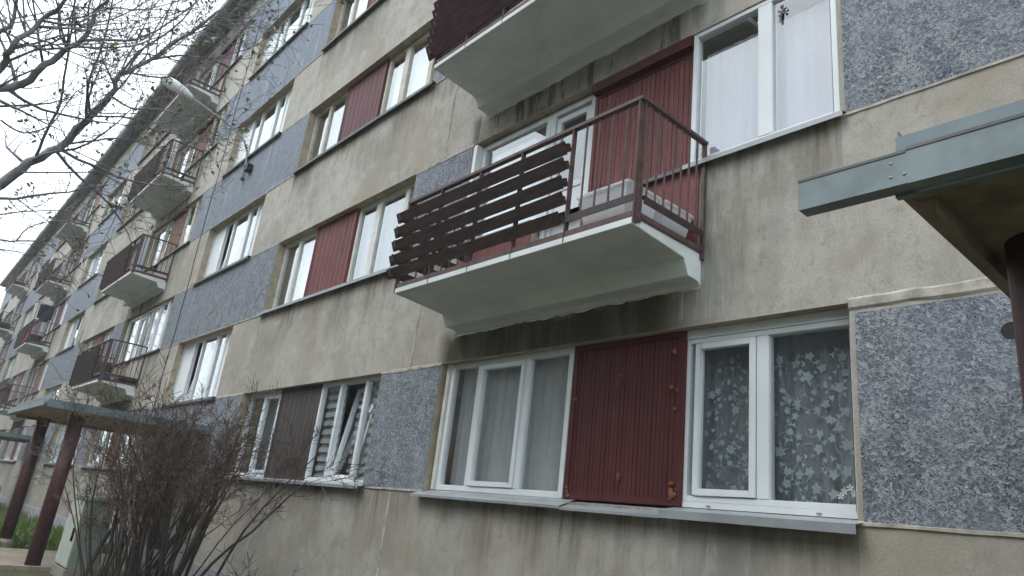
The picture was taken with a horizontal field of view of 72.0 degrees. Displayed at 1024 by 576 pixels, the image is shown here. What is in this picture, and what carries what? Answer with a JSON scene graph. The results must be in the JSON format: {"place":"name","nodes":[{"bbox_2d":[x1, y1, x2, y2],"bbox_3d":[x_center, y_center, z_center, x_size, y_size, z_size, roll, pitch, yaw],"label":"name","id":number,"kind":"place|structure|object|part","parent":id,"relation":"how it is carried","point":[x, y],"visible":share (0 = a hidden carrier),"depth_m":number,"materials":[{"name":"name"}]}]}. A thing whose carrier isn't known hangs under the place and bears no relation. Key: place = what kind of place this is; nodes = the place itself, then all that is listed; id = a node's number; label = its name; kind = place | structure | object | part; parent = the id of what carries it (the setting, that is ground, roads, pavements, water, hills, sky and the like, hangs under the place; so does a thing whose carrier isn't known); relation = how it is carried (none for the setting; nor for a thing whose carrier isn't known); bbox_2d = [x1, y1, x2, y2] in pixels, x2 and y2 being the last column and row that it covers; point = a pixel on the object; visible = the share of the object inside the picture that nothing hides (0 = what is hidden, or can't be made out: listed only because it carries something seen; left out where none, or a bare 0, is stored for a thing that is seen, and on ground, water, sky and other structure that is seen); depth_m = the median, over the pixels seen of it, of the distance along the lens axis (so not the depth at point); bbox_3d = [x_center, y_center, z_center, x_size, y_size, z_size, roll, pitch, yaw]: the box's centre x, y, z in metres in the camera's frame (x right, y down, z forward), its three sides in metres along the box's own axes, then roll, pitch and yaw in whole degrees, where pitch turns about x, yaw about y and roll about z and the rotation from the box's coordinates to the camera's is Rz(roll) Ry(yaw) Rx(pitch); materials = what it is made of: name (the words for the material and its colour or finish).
{"place":"outdoors","nodes":[
{"label":"outdoors","id":0,"kind":"place"},
{"bbox_2d":[0,204,18,264],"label":"birch tree","id":1,"kind":"object","parent":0,"point":[3,242],"visible":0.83,"depth_m":40.53,"materials":[{"name":"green plant"}]},
{"bbox_2d":[30,340,45,344],"bbox_3d":[-19.465,2.217,28.940,0.570,0.129,0.110,22,-24,-37],"label":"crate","id":2,"kind":"object","parent":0,"point":[37,342],"visible":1,"depth_m":28.88,"materials":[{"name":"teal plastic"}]},
{"bbox_2d":[0,506,122,575],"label":"ground","id":3,"kind":"structure","parent":0,"point":[19,573],"depth_m":10.00,"materials":[{"name":"soil"}]},
{"bbox_2d":[0,503,123,553],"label":"grass","id":4,"kind":"structure","parent":3,"relation":"on","point":[50,545],"depth_m":15.38,"materials":[{"name":"green plant"}]},
{"bbox_2d":[1,533,123,554],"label":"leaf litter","id":5,"kind":"object","parent":3,"relation":"on","point":[56,548],"visible":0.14,"depth_m":13.23,"materials":[{"name":"brown plant"}]},
{"bbox_2d":[49,494,114,575],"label":"utility cabinet","id":6,"kind":"object","parent":3,"relation":"on","point":[66,559],"visible":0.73,"depth_m":9.97,"materials":[{"name":"grey metal"}]},
{"bbox_3d":[-6.361,3.498,10.122,0.049,0.890,0.796,22,-24,-37],"label":"door","id":7,"kind":"part","parent":6,"relation":"part of","materials":[{"name":"paint"}]},
{"bbox_2d":[0,564,172,575],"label":"kerb","id":8,"kind":"structure","parent":3,"relation":"on","point":[25,568],"depth_m":10.20,"materials":[{"name":"concrete"}]},
{"bbox_2d":[0,394,212,565],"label":"entrance canopy","id":9,"kind":"object","parent":3,"relation":"on","point":[49,408],"visible":0.84,"depth_m":11.51,"materials":[{"name":"metal"}]},
{"bbox_2d":[0,0,344,311],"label":"tree","id":10,"kind":"object","parent":3,"relation":"on","point":[26,164],"visible":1,"depth_m":5.43,"materials":[{"name":"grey plant"}]},
{"bbox_2d":[16,330,392,575],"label":"bush","id":11,"kind":"object","parent":3,"relation":"on","point":[147,494],"visible":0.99,"depth_m":8.22,"materials":[{"name":"brown plant"}]},
{"bbox_2d":[203,543,302,575],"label":"bush","id":12,"kind":"object","parent":3,"relation":"on","point":[245,565],"visible":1,"depth_m":6.71,"materials":[{"name":"brown plant"}]},
{"bbox_2d":[0,0,1023,575],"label":"apartment building","id":13,"kind":"structure","parent":3,"relation":"on","point":[540,286],"depth_m":6.38,"materials":[{"name":"concrete"}]},
{"bbox_2d":[0,345,6,361],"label":"window","id":14,"kind":"structure","parent":13,"relation":"in","point":[5,347],"depth_m":43.19,"materials":[{"name":"grey glass"}]},
{"bbox_2d":[0,376,15,389],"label":"potted plant","id":15,"kind":"object","parent":13,"relation":"attached to","point":[5,386],"visible":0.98,"depth_m":28.19,"materials":[{"name":"brown plant"}]},
{"bbox_2d":[5,356,16,378],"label":"window","id":16,"kind":"structure","parent":13,"relation":"in","point":[13,360],"depth_m":38.28,"materials":[{"name":"white glass"}]},
{"bbox_2d":[4,428,19,459],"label":"window","id":17,"kind":"structure","parent":13,"relation":"in","point":[11,444],"depth_m":29.65,"materials":[{"name":"white glass"}]},
{"bbox_2d":[9,376,18,399],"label":"window","id":18,"kind":"structure","parent":13,"relation":"in","point":[16,379],"depth_m":35.02,"materials":[{"name":"white plastic"}]},
{"bbox_2d":[13,427,26,459],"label":"window","id":19,"kind":"structure","parent":13,"relation":"in","point":[24,430],"depth_m":27.76,"materials":[{"name":"white glass"}]},
{"bbox_2d":[0,431,45,442],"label":"entrance canopy","id":20,"kind":"object","parent":13,"relation":"attached to","point":[13,437],"visible":0.78,"depth_m":23.27,"materials":[{"name":"concrete"}]},
{"bbox_2d":[23,309,32,326],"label":"window","id":21,"kind":"structure","parent":13,"relation":"in","point":[30,312],"depth_m":39.10,"materials":[{"name":"white plastic"}]},
{"bbox_2d":[25,366,38,394],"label":"window","id":22,"kind":"structure","parent":13,"relation":"in","point":[36,368],"depth_m":30.84,"materials":[{"name":"grey glass"}]},
{"bbox_2d":[30,366,39,392],"bbox_3d":[-20.300,4.302,29.865,0.070,2.115,0.653,22,-24,-37],"label":"balcony door","id":23,"kind":"structure","parent":13,"relation":"in","point":[39,366],"depth_m":30.17,"materials":[{"name":"beige paint"}]},
{"bbox_2d":[37,360,48,389],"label":"window","id":24,"kind":"structure","parent":13,"relation":"in","point":[47,362],"depth_m":28.75,"materials":[{"name":"beige paint"}]},
{"bbox_2d":[46,306,58,333],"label":"window","id":25,"kind":"structure","parent":13,"relation":"in","point":[54,314],"depth_m":31.67,"materials":[{"name":"grey glass"}]},
{"bbox_2d":[48,386,60,398],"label":"window","id":26,"kind":"structure","parent":13,"relation":"in","point":[52,391],"depth_m":25.76,"materials":[{"name":"grey glass"}]},
{"bbox_2d":[49,424,66,462],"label":"window","id":27,"kind":"structure","parent":13,"relation":"in","point":[61,433],"depth_m":22.57,"materials":[{"name":"grey glass"}]},
{"bbox_2d":[59,297,69,323],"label":"window","id":28,"kind":"structure","parent":13,"relation":"in","point":[66,304],"depth_m":29.64,"materials":[{"name":"white plastic"}]},
{"bbox_2d":[65,251,76,275],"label":"window","id":29,"kind":"structure","parent":13,"relation":"in","point":[71,264],"depth_m":32.58,"materials":[{"name":"beige paint"}]},
{"bbox_2d":[63,314,84,349],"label":"window","id":30,"kind":"structure","parent":13,"relation":"in","point":[75,326],"depth_m":26.69,"materials":[{"name":"white glass"}]},
{"bbox_2d":[79,238,89,262],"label":"window","id":31,"kind":"structure","parent":13,"relation":"in","point":[81,258],"depth_m":30.51,"materials":[{"name":"beige paint"}]},
{"bbox_2d":[84,200,93,220],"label":"window","id":32,"kind":"structure","parent":13,"relation":"in","point":[90,203],"depth_m":33.43,"materials":[{"name":"grey glass"}]},
{"bbox_2d":[85,339,93,350],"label":"window","id":33,"kind":"structure","parent":13,"relation":"in","point":[89,344],"depth_m":23.63,"materials":[{"name":"white plastic"}]},
{"bbox_2d":[85,247,105,280],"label":"window","id":34,"kind":"structure","parent":13,"relation":"in","point":[95,264],"depth_m":27.53,"materials":[{"name":"white plastic"}]},
{"bbox_2d":[87,430,111,465],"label":"window","id":35,"kind":"structure","parent":13,"relation":"in","point":[100,432],"depth_m":18.31,"materials":[{"name":"glass"}]},
{"bbox_2d":[98,183,107,204],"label":"window","id":36,"kind":"structure","parent":13,"relation":"in","point":[104,189],"depth_m":31.39,"materials":[{"name":"white glass"}]},
{"bbox_2d":[100,330,112,359],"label":"window","id":37,"kind":"structure","parent":13,"relation":"in","point":[108,335],"depth_m":21.61,"materials":[{"name":"white plastic"}]},
{"bbox_2d":[106,183,126,215],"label":"window","id":38,"kind":"structure","parent":13,"relation":"in","point":[121,190],"depth_m":28.34,"materials":[{"name":"white glass"}]},
{"bbox_2d":[125,205,133,221],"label":"window","id":39,"kind":"structure","parent":13,"relation":"in","point":[131,206],"depth_m":25.36,"materials":[{"name":"grey glass"}]},
{"bbox_2d":[117,410,142,467],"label":"window","id":40,"kind":"structure","parent":13,"relation":"in","point":[137,412],"depth_m":16.32,"materials":[{"name":"white paint"}]},
{"bbox_2d":[118,315,141,361],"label":"window","id":41,"kind":"structure","parent":13,"relation":"in","point":[132,329],"depth_m":19.35,"materials":[{"name":"white glass"}]},
{"bbox_2d":[124,312,147,375],"bbox_3d":[-9.869,1.684,18.468,0.070,2.115,0.653,22,-24,-37],"label":"balcony door","id":42,"kind":"structure","parent":13,"relation":"in","point":[143,318],"depth_m":18.70,"materials":[{"name":"white plastic"}]},
{"bbox_2d":[136,305,161,355],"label":"window","id":43,"kind":"structure","parent":13,"relation":"in","point":[152,316],"depth_m":17.98,"materials":[{"name":"white glass"}]},
{"bbox_2d":[147,126,160,151],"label":"window","id":44,"kind":"structure","parent":13,"relation":"in","point":[153,139],"depth_m":26.22,"materials":[{"name":"beige paint"}]},
{"bbox_2d":[146,225,167,266],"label":"window","id":45,"kind":"structure","parent":13,"relation":"in","point":[162,233],"depth_m":20.22,"materials":[{"name":"beige paint"}]},
{"bbox_2d":[149,298,173,350],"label":"window","id":46,"kind":"structure","parent":13,"relation":"in","point":[166,307],"depth_m":17.21,"materials":[{"name":"white plastic"}]},
{"bbox_2d":[154,221,173,274],"bbox_3d":[-9.565,-0.857,19.329,0.070,2.115,0.653,22,-24,-37],"label":"balcony door","id":47,"kind":"structure","parent":13,"relation":"in","point":[169,228],"depth_m":19.59,"materials":[{"name":"beige paint"}]},
{"bbox_2d":[155,477,179,549],"bbox_3d":[-6.420,4.269,13.136,0.141,1.570,1.480,22,-24,-37],"label":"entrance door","id":48,"kind":"structure","parent":13,"relation":"in","point":[157,547],"depth_m":13.26,"materials":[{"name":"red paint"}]},
{"bbox_2d":[174,141,192,176],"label":"window","id":49,"kind":"structure","parent":13,"relation":"in","point":[183,167],"depth_m":21.12,"materials":[{"name":"white glass"}]},
{"bbox_2d":[178,198,201,246],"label":"window","id":50,"kind":"structure","parent":13,"relation":"in","point":[191,217],"depth_m":18.09,"materials":[{"name":"white glass"}]},
{"bbox_2d":[184,135,198,172],"bbox_3d":[-9.262,-3.397,20.191,0.070,2.115,0.653,22,-24,-37],"label":"balcony door","id":51,"kind":"structure","parent":13,"relation":"in","point":[192,151],"depth_m":20.46,"materials":[{"name":"beige paint"}]},
{"bbox_2d":[170,329,232,402],"bbox_3d":[-6.046,1.640,14.093,0.288,1.335,3.135,22,-24,-37],"label":"window","id":52,"kind":"structure","parent":13,"relation":"in","point":[190,351],"depth_m":14.38,"materials":[{"name":"white plastic"}]},
{"bbox_2d":[160,75,253,180],"bbox_3d":[-6.410,-3.384,14.767,2.128,1.576,0.474,21,-23,-36],"label":"wall lamp","id":53,"kind":"object","parent":13,"relation":"attached to","point":[248,167],"visible":0.87,"depth_m":14.81,"materials":[{"name":"grey metal"}]},
{"bbox_2d":[200,65,214,88],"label":"window","id":54,"kind":"structure","parent":13,"relation":"in","point":[206,76],"depth_m":21.94,"materials":[{"name":"white plastic"}]},
{"bbox_2d":[208,61,219,88],"bbox_3d":[-8.958,-5.938,21.052,0.070,2.115,0.653,22,-24,-37],"label":"balcony door","id":55,"kind":"structure","parent":13,"relation":"in","point":[216,69],"depth_m":21.36,"materials":[{"name":"white plastic"}]},
{"bbox_2d":[206,106,227,150],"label":"window","id":56,"kind":"structure","parent":13,"relation":"in","point":[217,119],"depth_m":18.99,"materials":[{"name":"beige paint"}]},
{"bbox_2d":[203,201,264,277],"bbox_3d":[-5.743,-0.900,14.954,0.288,1.335,3.135,22,-24,-37],"label":"window","id":57,"kind":"structure","parent":13,"relation":"in","point":[221,235],"depth_m":15.28,"materials":[{"name":"white plastic"}]},
{"bbox_2d":[230,25,249,64],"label":"window","id":58,"kind":"structure","parent":13,"relation":"in","point":[240,47],"depth_m":19.87,"materials":[{"name":"white plastic"}]},
{"bbox_2d":[235,391,281,476],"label":"window","id":59,"kind":"structure","parent":13,"relation":"in","point":[271,420],"depth_m":11.08,"materials":[{"name":"white plastic"}]},
{"bbox_2d":[233,87,292,166],"bbox_3d":[-5.520,-3.473,15.749,0.071,1.335,3.135,22,-24,-37],"label":"window","id":60,"kind":"structure","parent":13,"relation":"in","point":[258,125],"depth_m":16.01,"materials":[{"name":"white plastic"}]},
{"bbox_2d":[260,0,313,65],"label":"window","id":61,"kind":"structure","parent":13,"relation":"in","point":[295,20],"depth_m":16.81,"materials":[{"name":"white plastic"}]},
{"bbox_2d":[272,230,317,307],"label":"window","id":62,"kind":"structure","parent":13,"relation":"in","point":[309,247],"depth_m":12.00,"materials":[{"name":"white paint"}]},
{"bbox_2d":[306,92,347,162],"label":"window","id":63,"kind":"structure","parent":13,"relation":"in","point":[331,108],"depth_m":12.89,"materials":[{"name":"beige paint"}]},
{"bbox_2d":[304,375,381,484],"bbox_3d":[-2.031,1.844,9.048,0.282,1.313,1.680,22,-24,-37],"label":"window","id":64,"kind":"structure","parent":13,"relation":"in","point":[368,394],"depth_m":9.19,"materials":[{"name":"white plastic"}]},
{"bbox_2d":[335,0,367,36],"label":"window","id":65,"kind":"structure","parent":13,"relation":"in","point":[362,5],"depth_m":13.78,"materials":[{"name":"beige paint"}]},
{"bbox_2d":[347,183,414,281],"bbox_3d":[-1.741,-0.702,9.898,0.165,1.313,1.680,22,-24,-37],"label":"window","id":66,"kind":"structure","parent":13,"relation":"in","point":[377,249],"depth_m":10.11,"materials":[{"name":"white glass"}]},
{"bbox_2d":[380,31,434,113],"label":"window","id":67,"kind":"structure","parent":13,"relation":"in","point":[415,71],"depth_m":10.99,"materials":[{"name":"beige paint"}]},
{"bbox_2d":[430,347,574,498],"bbox_3d":[-0.048,1.330,6.832,0.270,1.313,1.855,22,-24,-37],"label":"window","id":68,"kind":"structure","parent":13,"relation":"in","point":[513,424],"depth_m":6.78,"materials":[{"name":"white plastic"}]},
{"bbox_2d":[465,114,552,241],"bbox_3d":[-0.017,-1.173,7.893,0.253,1.309,1.230,22,-24,-37],"label":"window","id":69,"kind":"structure","parent":13,"relation":"in","point":[540,130],"depth_m":8.07,"materials":[{"name":"white plastic"}]},
{"bbox_2d":[539,95,595,238],"bbox_3d":[0.562,-0.934,7.071,0.070,2.123,0.653,22,-24,-37],"label":"balcony door","id":70,"kind":"structure","parent":13,"relation":"in","point":[586,106],"depth_m":7.13,"materials":[{"name":"white plastic"}]},
{"bbox_2d":[690,0,840,166],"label":"window","id":71,"kind":"structure","parent":13,"relation":"in","point":[784,75],"depth_m":5.61,"materials":[{"name":"white plastic"}]},
{"bbox_2d":[682,308,857,519],"bbox_3d":[1.786,0.903,4.847,0.266,1.355,1.288,22,-24,-37],"label":"window","id":72,"kind":"structure","parent":13,"relation":"in","point":[769,415],"depth_m":4.81,"materials":[{"name":"white plastic"}]},
{"bbox_2d":[778,5,786,22],"bbox_3d":[2.144,-2.175,5.586,0.008,0.165,0.076,22,-24,-37],"label":"ribbon bow","id":73,"kind":"object","parent":13,"relation":"attached to","point":[780,12],"visible":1,"depth_m":5.59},
{"bbox_2d":[837,484,855,503],"bbox_3d":[2.025,1.319,4.312,0.054,0.239,0.215,22,-24,-37],"label":"orchid","id":74,"kind":"object","parent":13,"relation":"on","point":[849,487],"visible":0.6,"depth_m":4.30,"materials":[{"name":"white plant"}]},
{"bbox_2d":[798,99,1023,409],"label":"entrance canopy","id":75,"kind":"object","parent":3,"relation":"on","point":[958,184],"visible":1,"depth_m":1.86,"materials":[{"name":"metal"}]},
{"bbox_2d":[0,548,154,571],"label":"pavement","id":76,"kind":"structure","parent":0,"point":[12,556],"depth_m":11.46,"materials":[{"name":"grey concrete"}]},
{"bbox_2d":[0,0,225,306],"label":"sky","id":77,"kind":"structure","parent":0,"point":[13,223],"materials":[{"name":"white"}]},
{"bbox_2d":[113,377,136,383],"bbox_3d":[-9.236,2.226,16.833,0.538,0.113,0.396,5,-19,4],"label":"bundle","id":78,"kind":"object","parent":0,"point":[127,381],"visible":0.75,"depth_m":16.74,"materials":[{"name":"fabric"}]},
{"bbox_3d":[-19.354,1.039,29.251,0.981,0.772,0.023,22,-24,-37],"label":"clothes rail","id":79,"kind":"object","parent":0,"visible":0},
{"bbox_2d":[37,304,55,321],"bbox_3d":[-19.357,1.063,29.243,0.540,0.720,0.060,22,-24,-37],"label":"coat","id":80,"kind":"object","parent":79,"relation":"hanging from","point":[45,312],"visible":1,"depth_m":29.25,"materials":[{"name":"fabric"}]}
]}

